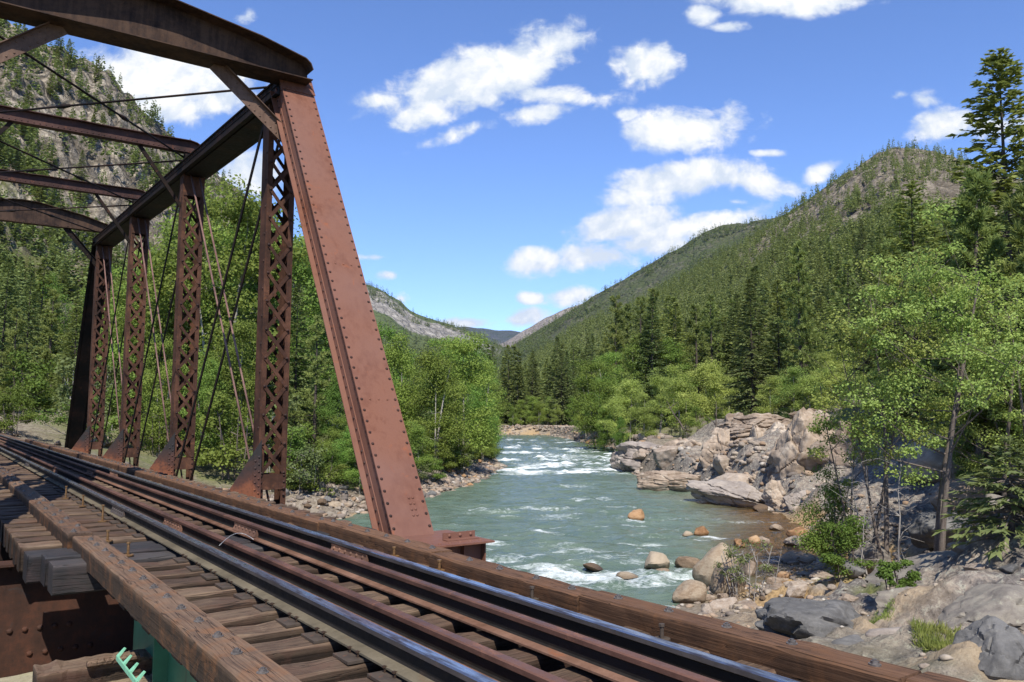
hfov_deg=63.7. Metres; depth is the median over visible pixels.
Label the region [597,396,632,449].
aspen tree
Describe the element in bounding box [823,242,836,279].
fir tree
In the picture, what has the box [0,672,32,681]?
stone pier
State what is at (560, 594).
guard timber
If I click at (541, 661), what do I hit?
crosstie
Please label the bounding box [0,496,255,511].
crosstie
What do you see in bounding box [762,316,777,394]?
pine tree
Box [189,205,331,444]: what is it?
cottonwood tree
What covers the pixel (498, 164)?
sky
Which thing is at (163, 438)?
shrub
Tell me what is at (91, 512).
crosstie
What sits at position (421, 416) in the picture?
spruce tree
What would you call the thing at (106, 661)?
plank
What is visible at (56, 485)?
crosstie
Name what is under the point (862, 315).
spruce tree
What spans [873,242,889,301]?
pine tree
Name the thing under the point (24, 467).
crosstie
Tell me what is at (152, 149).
conifer tree
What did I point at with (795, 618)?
rock slab
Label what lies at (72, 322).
spruce tree
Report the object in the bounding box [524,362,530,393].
fir tree
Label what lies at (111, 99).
fir tree
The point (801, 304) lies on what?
pine tree
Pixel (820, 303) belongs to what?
fir tree
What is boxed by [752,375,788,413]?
aspen tree
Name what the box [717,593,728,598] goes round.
boulder
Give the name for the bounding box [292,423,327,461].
shrub
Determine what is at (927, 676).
guard timber
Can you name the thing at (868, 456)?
aspen tree
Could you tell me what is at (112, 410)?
shrub
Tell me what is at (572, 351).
fir tree
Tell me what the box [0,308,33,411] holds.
pine tree
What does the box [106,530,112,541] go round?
drift bolt
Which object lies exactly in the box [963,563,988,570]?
boulder
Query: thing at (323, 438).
willow shrub
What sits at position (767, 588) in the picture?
shore stones
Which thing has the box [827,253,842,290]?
fir tree
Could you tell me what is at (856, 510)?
dead tree
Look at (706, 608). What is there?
boulder
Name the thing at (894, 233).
spruce tree
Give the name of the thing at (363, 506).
boulder
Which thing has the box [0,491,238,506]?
crosstie
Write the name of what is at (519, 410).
cottonwood tree
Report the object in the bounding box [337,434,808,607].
river water
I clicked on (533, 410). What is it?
cottonwood tree
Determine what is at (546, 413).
aspen tree
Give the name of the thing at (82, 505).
drift bolt
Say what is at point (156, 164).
conifer tree
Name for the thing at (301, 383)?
spruce tree
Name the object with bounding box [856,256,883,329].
fir tree
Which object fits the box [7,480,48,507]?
guard timber
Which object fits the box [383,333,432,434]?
cottonwood tree
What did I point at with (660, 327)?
fir tree
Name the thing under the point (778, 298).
fir tree
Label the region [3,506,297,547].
crosstie
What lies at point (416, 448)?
willow shrub
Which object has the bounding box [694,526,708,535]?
boulder
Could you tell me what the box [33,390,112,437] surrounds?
shrub
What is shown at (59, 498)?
crosstie
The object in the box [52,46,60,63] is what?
fir tree
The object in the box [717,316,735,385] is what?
fir tree
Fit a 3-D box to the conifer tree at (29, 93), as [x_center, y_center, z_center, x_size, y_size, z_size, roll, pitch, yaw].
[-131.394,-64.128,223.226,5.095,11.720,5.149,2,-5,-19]
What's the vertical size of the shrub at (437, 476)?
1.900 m
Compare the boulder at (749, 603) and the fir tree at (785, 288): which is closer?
the boulder at (749, 603)
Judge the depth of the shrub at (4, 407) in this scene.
45.37 m
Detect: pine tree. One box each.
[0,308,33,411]
[25,288,70,411]
[49,354,70,415]
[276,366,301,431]
[288,314,336,451]
[546,359,565,423]
[596,295,631,385]
[599,323,626,390]
[618,296,657,422]
[618,303,637,423]
[627,315,648,376]
[629,287,676,377]
[647,322,673,426]
[678,303,719,418]
[691,335,710,416]
[692,301,729,395]
[700,308,707,337]
[713,317,727,348]
[718,334,734,410]
[737,336,760,402]
[741,295,751,327]
[743,296,771,373]
[752,280,780,361]
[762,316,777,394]
[773,240,832,399]
[773,315,792,401]
[776,304,808,401]
[787,295,821,408]
[815,264,823,283]
[824,235,833,262]
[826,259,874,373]
[826,313,834,350]
[862,245,870,273]
[869,202,926,357]
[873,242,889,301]
[907,47,1023,447]
[917,168,1023,493]
[918,209,963,380]
[952,157,1023,460]
[952,252,1020,495]
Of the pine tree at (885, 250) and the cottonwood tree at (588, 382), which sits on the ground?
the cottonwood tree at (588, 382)
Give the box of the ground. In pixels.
[0,382,1023,681]
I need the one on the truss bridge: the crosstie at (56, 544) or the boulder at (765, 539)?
the crosstie at (56, 544)
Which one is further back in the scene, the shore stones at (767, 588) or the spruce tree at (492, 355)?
the spruce tree at (492, 355)
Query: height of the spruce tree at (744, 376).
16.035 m
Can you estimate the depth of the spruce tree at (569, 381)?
208.50 m
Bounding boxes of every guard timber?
[0,465,21,487]
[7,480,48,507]
[25,439,47,446]
[28,498,92,548]
[41,443,75,455]
[72,452,140,473]
[72,535,300,681]
[129,468,330,530]
[319,519,451,565]
[429,552,595,612]
[579,590,921,681]
[906,671,968,681]
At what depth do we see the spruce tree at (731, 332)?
136.43 m
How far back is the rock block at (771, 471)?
47.55 m
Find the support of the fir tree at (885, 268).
on the ground
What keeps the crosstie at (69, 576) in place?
on the girder span
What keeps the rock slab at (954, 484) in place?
on the ground
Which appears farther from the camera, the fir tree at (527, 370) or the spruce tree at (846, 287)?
the fir tree at (527, 370)
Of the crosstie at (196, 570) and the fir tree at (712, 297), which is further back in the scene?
the fir tree at (712, 297)
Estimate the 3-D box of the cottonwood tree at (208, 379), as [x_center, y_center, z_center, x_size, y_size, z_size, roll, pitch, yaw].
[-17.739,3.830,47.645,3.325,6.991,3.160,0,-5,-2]
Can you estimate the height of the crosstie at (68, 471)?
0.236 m
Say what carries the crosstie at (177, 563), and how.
on the girder span
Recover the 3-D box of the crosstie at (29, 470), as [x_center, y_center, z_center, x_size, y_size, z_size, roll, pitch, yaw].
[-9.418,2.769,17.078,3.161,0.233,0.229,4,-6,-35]
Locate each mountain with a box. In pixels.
[367,286,503,395]
[458,327,519,342]
[498,303,582,347]
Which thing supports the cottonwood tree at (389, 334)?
on the ground
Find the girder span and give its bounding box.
[116,620,195,681]
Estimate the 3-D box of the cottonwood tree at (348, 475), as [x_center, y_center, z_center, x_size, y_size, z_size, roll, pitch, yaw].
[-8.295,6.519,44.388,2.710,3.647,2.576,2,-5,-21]
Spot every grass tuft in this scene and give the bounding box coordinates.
[869,595,894,623]
[906,616,961,652]
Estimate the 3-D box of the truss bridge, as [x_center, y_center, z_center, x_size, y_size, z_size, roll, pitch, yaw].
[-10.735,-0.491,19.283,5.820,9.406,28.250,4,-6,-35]
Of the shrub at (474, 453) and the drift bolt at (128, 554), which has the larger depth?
the shrub at (474, 453)
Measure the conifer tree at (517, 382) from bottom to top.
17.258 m
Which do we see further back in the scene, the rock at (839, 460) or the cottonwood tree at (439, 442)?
the cottonwood tree at (439, 442)
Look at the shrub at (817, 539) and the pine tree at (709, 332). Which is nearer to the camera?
the shrub at (817, 539)
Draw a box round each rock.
[609,441,662,470]
[610,451,626,470]
[636,470,700,491]
[663,437,701,446]
[686,479,764,507]
[699,427,734,468]
[711,413,791,439]
[722,412,743,422]
[748,471,757,482]
[749,424,763,437]
[761,480,785,506]
[766,407,834,482]
[769,422,785,433]
[783,489,805,507]
[788,408,831,419]
[820,420,857,467]
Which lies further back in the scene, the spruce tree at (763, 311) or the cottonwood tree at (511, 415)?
the cottonwood tree at (511, 415)
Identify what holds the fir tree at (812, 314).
on the ground
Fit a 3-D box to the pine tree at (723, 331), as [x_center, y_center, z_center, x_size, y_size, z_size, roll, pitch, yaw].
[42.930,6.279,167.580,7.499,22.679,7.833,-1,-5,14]
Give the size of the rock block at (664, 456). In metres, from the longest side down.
2.484 x 1.923 x 1.716 m
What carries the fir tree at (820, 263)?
on the hillside at (950, 188)
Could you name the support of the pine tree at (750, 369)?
on the ground
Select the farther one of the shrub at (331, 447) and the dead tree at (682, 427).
the dead tree at (682, 427)
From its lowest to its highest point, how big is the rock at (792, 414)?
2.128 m
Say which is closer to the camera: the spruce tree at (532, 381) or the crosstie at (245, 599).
the crosstie at (245, 599)
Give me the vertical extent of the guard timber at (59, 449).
0.206 m
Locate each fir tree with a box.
[0,352,4,405]
[15,257,62,402]
[33,171,48,203]
[45,72,56,96]
[49,299,97,412]
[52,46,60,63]
[57,269,71,302]
[57,325,78,387]
[61,39,74,67]
[86,219,97,250]
[98,112,106,141]
[107,97,115,118]
[296,288,326,421]
[497,345,516,422]
[524,352,539,402]
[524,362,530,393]
[539,358,553,416]
[566,339,582,395]
[650,309,667,426]
[653,296,698,426]
[659,302,695,421]
[662,295,689,411]
[692,294,728,417]
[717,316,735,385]
[724,334,736,408]
[725,299,738,322]
[726,305,749,408]
[743,331,765,404]
[755,279,808,415]
[770,283,789,316]
[778,258,797,308]
[780,256,793,310]
[781,291,827,410]
[810,317,827,385]
[812,296,830,356]
[813,301,835,395]
[815,253,823,276]
[817,296,828,331]
[819,269,854,391]
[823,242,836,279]
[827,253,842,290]
[838,237,856,287]
[856,250,885,372]
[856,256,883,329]
[857,180,951,430]
[862,244,920,370]
[864,242,882,307]
[869,251,896,351]
[873,226,883,259]
[882,229,893,283]
[894,223,955,398]
[932,435,1023,563]
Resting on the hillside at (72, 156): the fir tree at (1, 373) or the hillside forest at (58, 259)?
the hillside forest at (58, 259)
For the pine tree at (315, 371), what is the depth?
55.93 m
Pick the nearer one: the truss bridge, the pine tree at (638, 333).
the truss bridge
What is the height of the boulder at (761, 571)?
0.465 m
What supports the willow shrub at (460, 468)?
on the ground
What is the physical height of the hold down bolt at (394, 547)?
0.086 m
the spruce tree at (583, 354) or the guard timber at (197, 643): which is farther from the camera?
the spruce tree at (583, 354)
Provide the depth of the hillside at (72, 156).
245.29 m
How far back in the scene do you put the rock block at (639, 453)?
69.89 m
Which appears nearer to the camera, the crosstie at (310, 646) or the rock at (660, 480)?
the crosstie at (310, 646)
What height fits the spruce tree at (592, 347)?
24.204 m
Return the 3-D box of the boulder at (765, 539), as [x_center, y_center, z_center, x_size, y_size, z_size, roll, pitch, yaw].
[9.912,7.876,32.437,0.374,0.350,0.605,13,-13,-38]
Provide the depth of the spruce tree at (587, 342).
248.98 m
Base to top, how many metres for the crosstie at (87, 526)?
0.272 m
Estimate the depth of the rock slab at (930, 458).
32.28 m
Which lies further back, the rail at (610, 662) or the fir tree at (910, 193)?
the fir tree at (910, 193)
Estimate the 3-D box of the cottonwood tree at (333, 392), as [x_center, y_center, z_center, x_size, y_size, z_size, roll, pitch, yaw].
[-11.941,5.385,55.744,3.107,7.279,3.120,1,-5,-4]
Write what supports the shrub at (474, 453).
on the ground
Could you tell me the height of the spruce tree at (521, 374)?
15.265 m
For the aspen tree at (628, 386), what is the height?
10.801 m
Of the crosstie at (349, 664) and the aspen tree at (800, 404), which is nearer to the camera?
the crosstie at (349, 664)
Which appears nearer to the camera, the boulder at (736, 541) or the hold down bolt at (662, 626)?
the hold down bolt at (662, 626)
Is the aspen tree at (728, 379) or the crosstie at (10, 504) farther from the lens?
the aspen tree at (728, 379)
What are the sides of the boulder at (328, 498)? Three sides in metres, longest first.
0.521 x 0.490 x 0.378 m
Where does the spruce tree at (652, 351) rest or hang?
on the ground
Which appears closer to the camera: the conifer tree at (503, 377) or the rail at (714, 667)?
the rail at (714, 667)
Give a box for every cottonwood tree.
[25,271,77,342]
[62,283,112,332]
[78,268,155,415]
[97,265,174,408]
[98,211,255,412]
[101,223,225,432]
[103,174,310,418]
[130,333,189,456]
[178,346,234,448]
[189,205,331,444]
[190,183,325,413]
[200,319,276,462]
[247,235,332,423]
[300,289,338,426]
[313,370,346,438]
[318,414,348,462]
[327,426,359,484]
[335,435,362,493]
[377,322,426,400]
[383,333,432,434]
[403,338,471,462]
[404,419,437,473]
[405,331,505,467]
[409,425,434,458]
[421,332,474,429]
[423,430,450,459]
[445,335,504,411]
[465,372,507,457]
[468,359,512,433]
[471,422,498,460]
[487,440,501,459]
[507,405,517,424]
[513,400,527,425]
[523,395,540,424]
[525,396,539,424]
[529,401,540,424]
[530,401,545,424]
[564,396,577,424]
[568,371,596,438]
[569,357,621,448]
[580,351,631,423]
[593,405,614,451]
[597,331,663,426]
[611,417,627,450]
[632,337,699,426]
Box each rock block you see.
[632,448,648,459]
[653,446,679,469]
[712,454,728,474]
[714,473,750,483]
[767,467,776,477]
[808,440,834,463]
[815,410,829,415]
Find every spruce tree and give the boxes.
[0,257,27,412]
[2,272,47,403]
[25,134,34,168]
[27,321,51,400]
[29,308,55,394]
[52,316,78,405]
[55,325,67,369]
[70,150,89,198]
[266,283,325,447]
[316,354,344,445]
[405,357,430,429]
[490,345,503,413]
[498,356,514,400]
[499,375,510,422]
[511,371,527,425]
[523,350,540,416]
[541,336,569,424]
[550,350,573,425]
[557,350,579,424]
[568,361,580,410]
[572,352,588,424]
[580,333,599,414]
[583,337,595,396]
[609,317,632,423]
[629,296,673,429]
[683,317,690,331]
[710,317,730,411]
[717,292,748,412]
[720,276,789,418]
[722,307,737,359]
[731,265,782,410]
[732,305,767,407]
[767,311,796,401]
[822,282,832,322]
[823,262,869,406]
[843,273,884,387]
[851,249,862,276]
[853,268,864,303]
[856,219,870,260]
[864,238,878,275]
[893,223,898,235]
[1012,217,1023,311]
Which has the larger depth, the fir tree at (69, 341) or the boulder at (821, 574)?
the fir tree at (69, 341)
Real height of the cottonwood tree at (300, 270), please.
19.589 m
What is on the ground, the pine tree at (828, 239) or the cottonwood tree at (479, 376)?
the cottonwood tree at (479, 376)
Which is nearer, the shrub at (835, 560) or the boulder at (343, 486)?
the shrub at (835, 560)
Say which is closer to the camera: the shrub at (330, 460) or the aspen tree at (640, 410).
the shrub at (330, 460)
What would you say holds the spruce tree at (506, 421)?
on the ground
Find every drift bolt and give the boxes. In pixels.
[62,486,68,498]
[79,495,86,506]
[98,505,106,521]
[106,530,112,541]
[125,542,133,556]
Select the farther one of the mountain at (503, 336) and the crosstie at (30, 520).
the mountain at (503, 336)
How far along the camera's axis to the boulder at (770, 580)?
23.90 m
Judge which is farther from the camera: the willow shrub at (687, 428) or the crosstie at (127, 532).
the willow shrub at (687, 428)
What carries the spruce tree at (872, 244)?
on the hillside at (950, 188)
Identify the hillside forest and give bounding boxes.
[0,19,429,411]
[365,280,505,396]
[490,214,780,377]
[491,137,1023,402]
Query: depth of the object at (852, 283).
84.50 m
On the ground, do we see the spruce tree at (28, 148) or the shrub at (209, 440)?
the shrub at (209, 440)
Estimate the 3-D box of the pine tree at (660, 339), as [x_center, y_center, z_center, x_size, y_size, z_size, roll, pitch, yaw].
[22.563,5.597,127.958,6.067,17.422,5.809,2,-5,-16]
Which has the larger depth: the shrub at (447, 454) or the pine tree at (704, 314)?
the pine tree at (704, 314)
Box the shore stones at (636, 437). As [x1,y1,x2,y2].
[495,425,672,450]
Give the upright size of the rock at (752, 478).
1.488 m
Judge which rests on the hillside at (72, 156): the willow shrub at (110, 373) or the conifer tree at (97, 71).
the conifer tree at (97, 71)
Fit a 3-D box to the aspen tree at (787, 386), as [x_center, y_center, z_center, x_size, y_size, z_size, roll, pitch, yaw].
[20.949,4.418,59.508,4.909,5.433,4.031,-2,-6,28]
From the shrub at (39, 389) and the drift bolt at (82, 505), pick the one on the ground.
the shrub at (39, 389)
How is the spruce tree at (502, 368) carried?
on the ground
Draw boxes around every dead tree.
[666,402,691,437]
[709,405,720,426]
[767,546,785,582]
[818,443,883,574]
[841,465,892,564]
[864,443,922,561]
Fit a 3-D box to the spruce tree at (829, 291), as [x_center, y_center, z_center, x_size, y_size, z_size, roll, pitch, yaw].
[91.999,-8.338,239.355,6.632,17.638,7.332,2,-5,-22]
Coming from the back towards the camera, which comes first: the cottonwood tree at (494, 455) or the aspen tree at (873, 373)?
the cottonwood tree at (494, 455)
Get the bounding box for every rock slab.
[754,597,860,639]
[831,634,863,645]
[847,540,891,573]
[864,550,956,585]
[865,627,922,636]
[875,587,914,616]
[903,426,974,483]
[908,511,972,547]
[929,477,987,518]
[935,584,1023,632]
[952,615,1023,680]
[980,494,1009,517]
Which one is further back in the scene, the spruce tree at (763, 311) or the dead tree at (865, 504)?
the spruce tree at (763, 311)
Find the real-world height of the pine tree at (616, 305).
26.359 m
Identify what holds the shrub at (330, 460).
on the ground
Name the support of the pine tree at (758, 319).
on the ground
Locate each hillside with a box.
[0,22,431,418]
[498,217,775,372]
[527,147,1022,369]
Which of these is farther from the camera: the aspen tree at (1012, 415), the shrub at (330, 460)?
the shrub at (330, 460)
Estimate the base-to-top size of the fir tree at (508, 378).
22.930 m
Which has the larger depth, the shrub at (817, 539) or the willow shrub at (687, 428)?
the willow shrub at (687, 428)
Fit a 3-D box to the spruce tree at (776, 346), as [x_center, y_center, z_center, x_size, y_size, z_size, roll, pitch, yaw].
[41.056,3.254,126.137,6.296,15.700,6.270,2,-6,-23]
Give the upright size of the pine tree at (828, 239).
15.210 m
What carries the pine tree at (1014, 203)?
on the ground
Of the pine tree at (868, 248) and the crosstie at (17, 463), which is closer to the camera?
the crosstie at (17, 463)
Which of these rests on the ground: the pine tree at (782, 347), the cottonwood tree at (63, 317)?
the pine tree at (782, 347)
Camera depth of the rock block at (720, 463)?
52.91 m
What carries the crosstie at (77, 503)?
on the truss bridge
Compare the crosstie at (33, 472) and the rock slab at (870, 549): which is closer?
the crosstie at (33, 472)
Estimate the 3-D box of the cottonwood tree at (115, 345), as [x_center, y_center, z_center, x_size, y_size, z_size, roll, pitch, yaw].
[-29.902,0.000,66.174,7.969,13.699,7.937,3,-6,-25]
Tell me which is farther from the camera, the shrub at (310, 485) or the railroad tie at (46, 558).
the shrub at (310, 485)
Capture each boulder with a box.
[0,427,20,435]
[54,440,61,445]
[105,436,112,446]
[317,499,326,504]
[323,496,331,502]
[328,501,341,507]
[339,485,348,488]
[357,504,367,510]
[426,490,436,495]
[583,563,602,570]
[615,571,637,578]
[627,509,644,519]
[638,433,651,439]
[644,551,669,568]
[656,568,669,570]
[672,579,706,603]
[674,556,699,567]
[682,531,692,536]
[692,542,739,586]
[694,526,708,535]
[700,603,714,612]
[706,594,715,600]
[709,597,736,611]
[710,562,746,594]
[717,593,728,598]
[721,470,737,474]
[734,539,744,550]
[737,599,757,608]
[742,560,755,577]
[748,535,760,545]
[752,504,767,512]
[757,564,775,574]
[759,536,769,545]
[765,552,780,558]
[766,577,781,584]
[769,524,783,532]
[770,583,784,587]
[777,571,791,577]
[781,551,817,563]
[783,535,803,546]
[785,527,808,536]
[785,581,806,597]
[787,561,799,566]
[809,570,833,578]
[838,593,857,601]
[840,561,865,577]
[946,542,968,553]
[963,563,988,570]
[998,564,1018,573]
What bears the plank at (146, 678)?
on the stone pier
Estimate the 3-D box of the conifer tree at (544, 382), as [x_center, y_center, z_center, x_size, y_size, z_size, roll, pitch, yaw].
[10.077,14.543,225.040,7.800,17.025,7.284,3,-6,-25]
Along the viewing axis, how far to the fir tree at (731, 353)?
144.15 m
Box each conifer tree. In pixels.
[0,222,7,249]
[12,139,23,170]
[20,84,35,110]
[52,37,63,54]
[55,76,63,91]
[88,110,100,141]
[93,56,103,82]
[112,244,123,287]
[148,107,154,127]
[149,155,160,181]
[150,148,155,160]
[480,339,498,410]
[500,369,506,403]
[503,348,527,425]
[504,344,520,406]
[509,364,527,425]
[514,366,529,423]
[526,360,543,410]
[540,364,555,423]
[554,341,571,390]
[574,348,581,370]
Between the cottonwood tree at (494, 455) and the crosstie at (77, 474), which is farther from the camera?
the cottonwood tree at (494, 455)
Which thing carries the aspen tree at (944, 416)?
on the ground
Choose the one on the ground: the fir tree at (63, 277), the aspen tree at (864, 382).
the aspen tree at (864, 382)
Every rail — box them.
[0,435,798,681]
[0,437,719,681]
[0,443,568,681]
[0,447,497,681]
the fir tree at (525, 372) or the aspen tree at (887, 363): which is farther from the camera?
the fir tree at (525, 372)
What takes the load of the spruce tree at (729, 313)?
on the ground
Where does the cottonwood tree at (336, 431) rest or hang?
on the ground
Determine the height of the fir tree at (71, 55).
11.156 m
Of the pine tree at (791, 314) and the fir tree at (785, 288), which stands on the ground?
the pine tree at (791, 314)
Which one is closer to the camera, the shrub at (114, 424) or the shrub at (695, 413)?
the shrub at (114, 424)
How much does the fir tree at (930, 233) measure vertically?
12.414 m
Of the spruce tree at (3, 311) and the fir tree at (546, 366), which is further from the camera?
the fir tree at (546, 366)
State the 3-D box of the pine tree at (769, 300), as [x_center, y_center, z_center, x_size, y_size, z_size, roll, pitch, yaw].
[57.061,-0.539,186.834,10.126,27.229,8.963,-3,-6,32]
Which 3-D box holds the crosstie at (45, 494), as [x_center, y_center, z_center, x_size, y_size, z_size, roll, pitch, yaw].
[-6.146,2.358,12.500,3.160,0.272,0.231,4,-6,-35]
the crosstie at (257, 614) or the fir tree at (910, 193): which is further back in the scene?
the fir tree at (910, 193)
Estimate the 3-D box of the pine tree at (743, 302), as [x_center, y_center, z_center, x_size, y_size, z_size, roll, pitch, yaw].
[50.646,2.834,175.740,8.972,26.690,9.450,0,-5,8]
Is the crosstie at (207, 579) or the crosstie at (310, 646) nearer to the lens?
the crosstie at (310, 646)
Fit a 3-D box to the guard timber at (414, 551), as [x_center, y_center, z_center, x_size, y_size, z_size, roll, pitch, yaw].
[-1.211,1.820,7.438,0.210,0.203,2.243,4,-6,-35]
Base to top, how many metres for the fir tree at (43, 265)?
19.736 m
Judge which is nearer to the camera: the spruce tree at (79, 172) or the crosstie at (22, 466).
the crosstie at (22, 466)
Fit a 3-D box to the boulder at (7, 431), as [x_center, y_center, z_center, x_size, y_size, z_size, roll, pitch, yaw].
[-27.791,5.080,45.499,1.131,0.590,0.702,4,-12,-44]
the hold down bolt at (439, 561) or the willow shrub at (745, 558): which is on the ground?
the willow shrub at (745, 558)
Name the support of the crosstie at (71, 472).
on the truss bridge
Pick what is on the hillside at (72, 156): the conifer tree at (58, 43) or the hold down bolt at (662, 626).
the conifer tree at (58, 43)
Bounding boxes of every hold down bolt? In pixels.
[392,546,399,556]
[437,559,444,570]
[528,586,538,600]
[655,623,669,640]
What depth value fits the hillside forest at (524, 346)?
1979.04 m
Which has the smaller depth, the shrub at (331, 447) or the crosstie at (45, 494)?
the crosstie at (45, 494)
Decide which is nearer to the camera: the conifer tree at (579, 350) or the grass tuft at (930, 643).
the grass tuft at (930, 643)
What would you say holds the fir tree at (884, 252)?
on the hillside at (950, 188)
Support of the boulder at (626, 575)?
in the river water
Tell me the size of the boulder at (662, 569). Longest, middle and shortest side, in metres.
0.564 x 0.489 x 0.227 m
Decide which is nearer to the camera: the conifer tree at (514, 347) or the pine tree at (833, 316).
the pine tree at (833, 316)
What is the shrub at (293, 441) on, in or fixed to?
on the ground
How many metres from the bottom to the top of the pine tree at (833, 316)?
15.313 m
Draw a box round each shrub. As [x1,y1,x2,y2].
[0,350,57,413]
[0,392,50,436]
[1,383,38,425]
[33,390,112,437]
[37,384,59,412]
[43,356,120,442]
[71,359,122,409]
[97,380,119,415]
[105,368,168,446]
[109,380,159,419]
[116,395,196,456]
[166,389,267,451]
[183,388,298,479]
[229,394,310,472]
[249,426,327,483]
[268,464,299,491]
[273,444,331,492]
[286,449,350,494]
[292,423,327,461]
[306,448,348,484]
[314,439,357,478]
[316,433,336,464]
[407,432,425,457]
[410,443,419,455]
[416,461,430,480]
[427,458,446,479]
[428,442,463,471]
[431,444,457,471]
[444,435,476,471]
[446,448,470,471]
[466,441,481,458]
[666,423,678,434]
[678,428,690,438]
[681,425,693,433]
[687,405,714,430]
[713,539,776,601]
[789,462,873,576]
[818,515,875,581]
[875,559,921,589]
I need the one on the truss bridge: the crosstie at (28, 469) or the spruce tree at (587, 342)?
the crosstie at (28, 469)
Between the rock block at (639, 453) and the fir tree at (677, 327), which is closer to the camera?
the rock block at (639, 453)
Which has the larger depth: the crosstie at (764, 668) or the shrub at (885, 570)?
the shrub at (885, 570)
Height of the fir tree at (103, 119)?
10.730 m
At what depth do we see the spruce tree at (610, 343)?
159.95 m
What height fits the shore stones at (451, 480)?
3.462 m
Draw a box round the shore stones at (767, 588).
[624,437,1023,668]
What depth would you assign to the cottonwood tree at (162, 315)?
59.35 m
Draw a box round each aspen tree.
[542,403,551,424]
[544,396,553,418]
[549,400,563,424]
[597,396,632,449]
[607,370,649,440]
[626,385,657,436]
[636,367,675,432]
[657,363,704,436]
[677,359,735,423]
[700,367,749,420]
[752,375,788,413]
[768,365,835,418]
[790,368,829,409]
[795,276,926,553]
[802,252,952,554]
[811,344,862,405]
[816,347,870,408]
[828,198,1023,551]
[851,376,871,405]
[866,353,913,399]
[918,250,1023,495]
[957,283,1023,470]
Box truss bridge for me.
[0,0,494,677]
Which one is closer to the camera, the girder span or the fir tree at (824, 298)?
the girder span
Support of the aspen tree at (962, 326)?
on the ground
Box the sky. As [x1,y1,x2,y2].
[7,0,1023,331]
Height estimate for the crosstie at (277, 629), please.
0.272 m
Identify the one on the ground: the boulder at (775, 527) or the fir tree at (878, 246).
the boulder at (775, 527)
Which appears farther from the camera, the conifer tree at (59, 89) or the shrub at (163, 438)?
the conifer tree at (59, 89)
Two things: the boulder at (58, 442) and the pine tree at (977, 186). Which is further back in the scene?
the boulder at (58, 442)
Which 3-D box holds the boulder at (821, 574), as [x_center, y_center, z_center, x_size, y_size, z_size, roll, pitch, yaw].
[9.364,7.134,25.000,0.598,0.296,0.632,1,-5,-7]
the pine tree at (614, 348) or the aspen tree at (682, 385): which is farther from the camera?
the pine tree at (614, 348)
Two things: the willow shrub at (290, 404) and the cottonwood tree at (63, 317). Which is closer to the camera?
the willow shrub at (290, 404)
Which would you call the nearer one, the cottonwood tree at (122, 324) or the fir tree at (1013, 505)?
the fir tree at (1013, 505)
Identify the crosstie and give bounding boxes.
[0,461,118,464]
[0,476,177,483]
[0,478,183,485]
[0,479,188,487]
[0,480,195,488]
[0,482,201,493]
[0,484,208,494]
[0,486,215,497]
[0,488,222,499]
[0,490,230,502]
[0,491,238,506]
[0,493,246,509]
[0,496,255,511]
[0,498,265,516]
[0,501,275,527]
[0,504,286,542]
[1,462,122,465]
[3,463,125,466]
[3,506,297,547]
[4,464,98,467]
[5,464,132,468]
[6,510,309,552]
[7,466,136,470]
[9,513,322,558]
[10,467,139,471]
[11,467,144,472]
[12,469,148,473]
[13,516,336,565]
[14,470,153,475]
[16,471,157,476]
[16,520,351,572]
[18,472,162,477]
[19,473,167,479]
[22,475,172,481]
[109,543,363,598]
[119,549,383,609]
[130,556,406,620]
[142,563,428,634]
[156,571,455,648]
[171,579,484,664]
[190,589,518,681]
[251,600,554,664]
[280,612,600,681]
[339,626,649,681]
[548,643,709,681]
[735,660,775,673]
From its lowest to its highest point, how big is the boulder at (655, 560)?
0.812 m
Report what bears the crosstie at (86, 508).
on the truss bridge
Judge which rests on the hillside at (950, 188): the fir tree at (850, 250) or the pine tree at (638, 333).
the fir tree at (850, 250)
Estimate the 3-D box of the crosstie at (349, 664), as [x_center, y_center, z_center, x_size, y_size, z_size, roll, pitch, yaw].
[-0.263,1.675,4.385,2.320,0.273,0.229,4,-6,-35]
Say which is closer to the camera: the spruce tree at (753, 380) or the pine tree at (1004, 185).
the pine tree at (1004, 185)
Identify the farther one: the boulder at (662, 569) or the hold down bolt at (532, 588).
the boulder at (662, 569)
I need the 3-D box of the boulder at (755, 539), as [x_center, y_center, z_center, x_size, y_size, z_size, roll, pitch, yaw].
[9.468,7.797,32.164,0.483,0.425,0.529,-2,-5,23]
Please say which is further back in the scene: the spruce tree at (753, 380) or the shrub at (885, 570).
the spruce tree at (753, 380)
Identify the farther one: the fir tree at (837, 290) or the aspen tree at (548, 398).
the aspen tree at (548, 398)
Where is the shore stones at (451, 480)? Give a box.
[125,459,507,518]
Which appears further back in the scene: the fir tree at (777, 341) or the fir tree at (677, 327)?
the fir tree at (677, 327)
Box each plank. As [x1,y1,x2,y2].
[32,649,152,681]
[86,652,139,667]
[109,674,151,681]
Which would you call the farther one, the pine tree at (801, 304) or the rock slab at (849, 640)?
the pine tree at (801, 304)
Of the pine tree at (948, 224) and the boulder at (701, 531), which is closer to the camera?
the boulder at (701, 531)
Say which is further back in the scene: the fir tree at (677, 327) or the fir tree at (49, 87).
the fir tree at (49, 87)
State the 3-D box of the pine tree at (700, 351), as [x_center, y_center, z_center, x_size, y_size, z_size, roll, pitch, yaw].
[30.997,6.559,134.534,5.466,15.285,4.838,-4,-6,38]
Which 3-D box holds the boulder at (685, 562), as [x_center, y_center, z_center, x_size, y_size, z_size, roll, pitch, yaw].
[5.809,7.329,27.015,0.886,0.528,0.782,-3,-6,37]
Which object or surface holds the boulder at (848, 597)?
on the ground
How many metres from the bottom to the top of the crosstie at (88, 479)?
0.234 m
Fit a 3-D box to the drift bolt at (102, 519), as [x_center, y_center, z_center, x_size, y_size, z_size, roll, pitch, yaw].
[-4.459,1.877,8.974,0.090,0.184,0.090,4,-6,-35]

